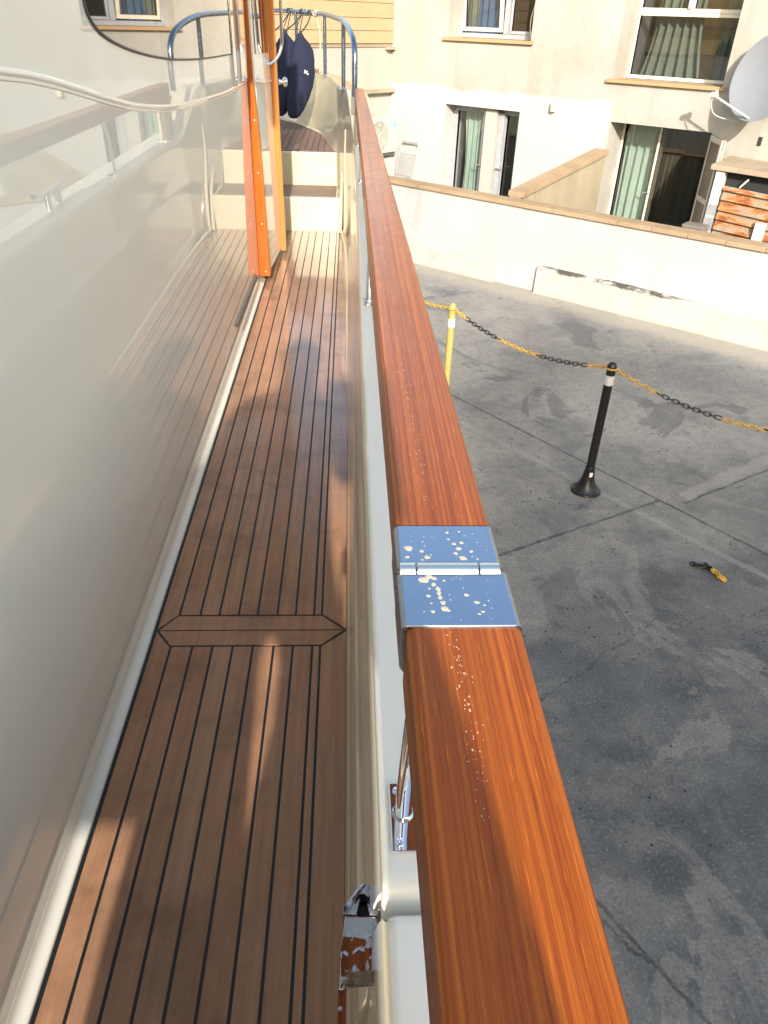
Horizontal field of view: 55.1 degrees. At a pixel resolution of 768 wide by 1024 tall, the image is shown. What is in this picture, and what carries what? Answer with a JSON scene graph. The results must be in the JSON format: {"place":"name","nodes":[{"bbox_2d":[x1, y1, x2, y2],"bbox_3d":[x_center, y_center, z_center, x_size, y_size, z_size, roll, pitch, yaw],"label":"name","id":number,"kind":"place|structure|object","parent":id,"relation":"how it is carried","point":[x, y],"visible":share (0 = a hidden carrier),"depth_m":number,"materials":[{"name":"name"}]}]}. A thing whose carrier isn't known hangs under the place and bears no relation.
{"place":"outdoors","nodes":[
{"label":"outdoors","id":0,"kind":"place"},
{"bbox_2d":[390,0,767,230],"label":"house","id":1,"kind":"structure","parent":0,"point":[479,86],"depth_m":10.52,"materials":[{"name":"paint"}]},
{"bbox_2d":[449,105,519,196],"bbox_3d":[1.816,-5.700,12.098,1.365,1.708,0.910,26,40,31],"label":"french door","id":2,"kind":"structure","parent":1,"relation":"in","point":[488,138],"depth_m":11.89,"materials":[{"name":"white paint"}]},
{"bbox_2d":[442,0,535,44],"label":"window","id":3,"kind":"structure","parent":1,"relation":"in","point":[496,20],"depth_m":10.94,"materials":[{"name":"clear glass"}]},
{"bbox_2d":[550,101,556,112],"bbox_3d":[2.422,-5.800,10.548,0.072,0.150,0.088,26,40,31],"label":"wall lamp","id":4,"kind":"object","parent":1,"relation":"attached to","point":[553,107],"visible":1,"depth_m":10.53,"materials":[{"name":"metal"}]},
{"bbox_2d":[607,123,725,226],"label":"glass door","id":5,"kind":"structure","parent":1,"relation":"in","point":[662,175],"depth_m":10.47,"materials":[{"name":"glass"}]},
{"bbox_2d":[606,0,743,91],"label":"window","id":6,"kind":"structure","parent":1,"relation":"in","point":[673,54],"depth_m":9.78,"materials":[{"name":"clear glass"}]},
{"bbox_2d":[710,36,767,122],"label":"satellite dish","id":7,"kind":"object","parent":1,"relation":"attached to","point":[748,95],"visible":1,"depth_m":8.72,"materials":[{"name":"metal"}]},
{"bbox_2d":[414,263,767,1023],"bbox_3d":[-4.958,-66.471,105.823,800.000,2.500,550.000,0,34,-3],"label":"ground","id":8,"kind":"structure","parent":0,"point":[646,643],"depth_m":4.34,"materials":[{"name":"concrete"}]},
{"bbox_2d":[274,0,395,115],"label":"boarded building","id":9,"kind":"structure","parent":8,"relation":"on","point":[370,22],"depth_m":11.16,"materials":[{"name":"white painted wood boards"}]},
{"bbox_2d":[372,115,396,156],"bbox_3d":[-0.135,-6.035,11.866,0.295,0.565,0.800,26,40,31],"label":"air conditioner","id":10,"kind":"object","parent":9,"relation":"attached to","point":[385,126],"visible":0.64,"depth_m":11.87,"materials":[{"name":"paint"}]},
{"bbox_2d":[384,156,394,175],"bbox_3d":[-0.163,-5.535,12.188,0.295,0.565,0.770,26,40,31],"label":"air conditioner","id":11,"kind":"object","parent":9,"relation":"attached to","point":[389,162],"visible":0.07,"depth_m":12.20,"materials":[{"name":"paint"}]},
{"bbox_2d":[395,140,418,179],"bbox_3d":[0.341,-5.686,12.492,0.479,1.079,0.128,26,40,31],"label":"wire rack","id":12,"kind":"object","parent":8,"relation":"on","point":[408,176],"visible":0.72,"depth_m":12.36,"materials":[{"name":"white metal"}]},
{"bbox_2d":[444,303,457,385],"bbox_3d":[0.516,-1.202,5.946,0.216,0.983,0.214,0,34,-3],"label":"barrier post","id":13,"kind":"object","parent":8,"relation":"on","point":[450,336],"visible":0.39,"depth_m":5.82,"materials":[{"name":"yellow plastic"}]},
{"bbox_2d":[508,148,608,211],"bbox_3d":[2.337,-4.091,10.024,0.220,1.344,2.295,26,40,31],"label":"terrace partition","id":14,"kind":"object","parent":8,"relation":"on","point":[575,183],"visible":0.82,"depth_m":9.94,"materials":[{"name":"paint"}]},
{"bbox_2d":[388,175,767,350],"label":"yard wall","id":15,"kind":"structure","parent":8,"relation":"on","point":[710,284],"depth_m":8.55,"materials":[{"name":"white paint"}]},
{"bbox_2d":[570,361,617,497],"bbox_3d":[1.471,-0.566,5.052,0.216,0.983,0.214,0,34,-3],"label":"barrier post","id":16,"kind":"object","parent":8,"relation":"on","point":[585,486],"visible":1,"depth_m":5.09,"materials":[{"name":"black plastic"}]},
{"bbox_2d":[424,300,767,431],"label":"barrier chain","id":17,"kind":"object","parent":16,"relation":"hanging from","point":[600,367],"visible":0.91,"depth_m":4.87,"materials":[{"name":"black plastic"}]},
{"bbox_2d":[682,221,709,231],"bbox_3d":[3.907,-3.299,9.460,0.280,0.755,0.220,26,40,31],"label":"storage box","id":18,"kind":"object","parent":8,"relation":"on","point":[696,226],"visible":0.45,"depth_m":9.22,"materials":[{"name":"white plastic"}]},
{"bbox_2d":[689,561,726,581],"bbox_3d":[2.022,0.355,4.566,0.084,0.040,0.243,-24,42,-34],"label":"loose chain piece","id":19,"kind":"object","parent":8,"relation":"on","point":[713,570],"visible":1,"depth_m":4.57,"materials":[{"name":"yellow plastic"}]},
{"bbox_2d":[703,156,767,242],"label":"garden shed","id":20,"kind":"structure","parent":8,"relation":"on","point":[740,210],"depth_m":9.05,"materials":[{"name":"weathered wood"},{"name":"peeling orange-brown paint"},{"name":"white paint"}]},
{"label":"water","id":21,"kind":"structure","parent":0,"visible":0},
{"bbox_2d":[0,0,629,1023],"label":"motor yacht","id":22,"kind":"object","parent":21,"relation":"on","point":[276,744],"visible":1,"depth_m":1.47,"materials":[{"name":"paint"}]},
{"bbox_2d":[82,0,247,86],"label":"cabin window","id":23,"kind":"structure","parent":22,"relation":"in","point":[176,30],"depth_m":2.33,"materials":[{"name":"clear glass"}]},
{"bbox_2d":[243,0,287,275],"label":"sliding door","id":24,"kind":"structure","parent":22,"relation":"in","point":[259,17],"depth_m":4.39,"materials":[{"name":"brown wood"}]},
{"bbox_2d":[275,8,292,43],"bbox_3d":[-0.933,-4.157,6.844,0.236,0.884,0.840,8,34,9],"label":"fender","id":25,"kind":"object","parent":22,"relation":"hanging from","point":[288,9],"visible":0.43,"depth_m":6.92,"materials":[{"name":"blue fabric"}]},
{"bbox_2d":[276,8,305,118],"bbox_3d":[-0.799,-4.089,6.723,0.240,0.844,0.682,10,35,12],"label":"fender","id":26,"kind":"object","parent":22,"relation":"hanging from","point":[283,64],"visible":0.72,"depth_m":6.47,"materials":[{"name":"blue fabric"}]},
{"bbox_2d":[287,10,314,120],"bbox_3d":[-0.744,-4.022,6.639,0.256,0.849,0.553,0,34,-3],"label":"fender","id":27,"kind":"object","parent":22,"relation":"hanging from","point":[301,76],"visible":0.94,"depth_m":6.47,"materials":[{"name":"blue fabric"}]},
{"bbox_2d":[312,9,320,72],"bbox_3d":[-0.598,-4.221,6.605,0.035,0.477,0.132,-19,39,-28],"label":"mooring line","id":28,"kind":"object","parent":22,"relation":"hanging from","point":[313,12],"visible":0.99,"depth_m":6.55,"materials":[{"name":"fabric"}]}
]}

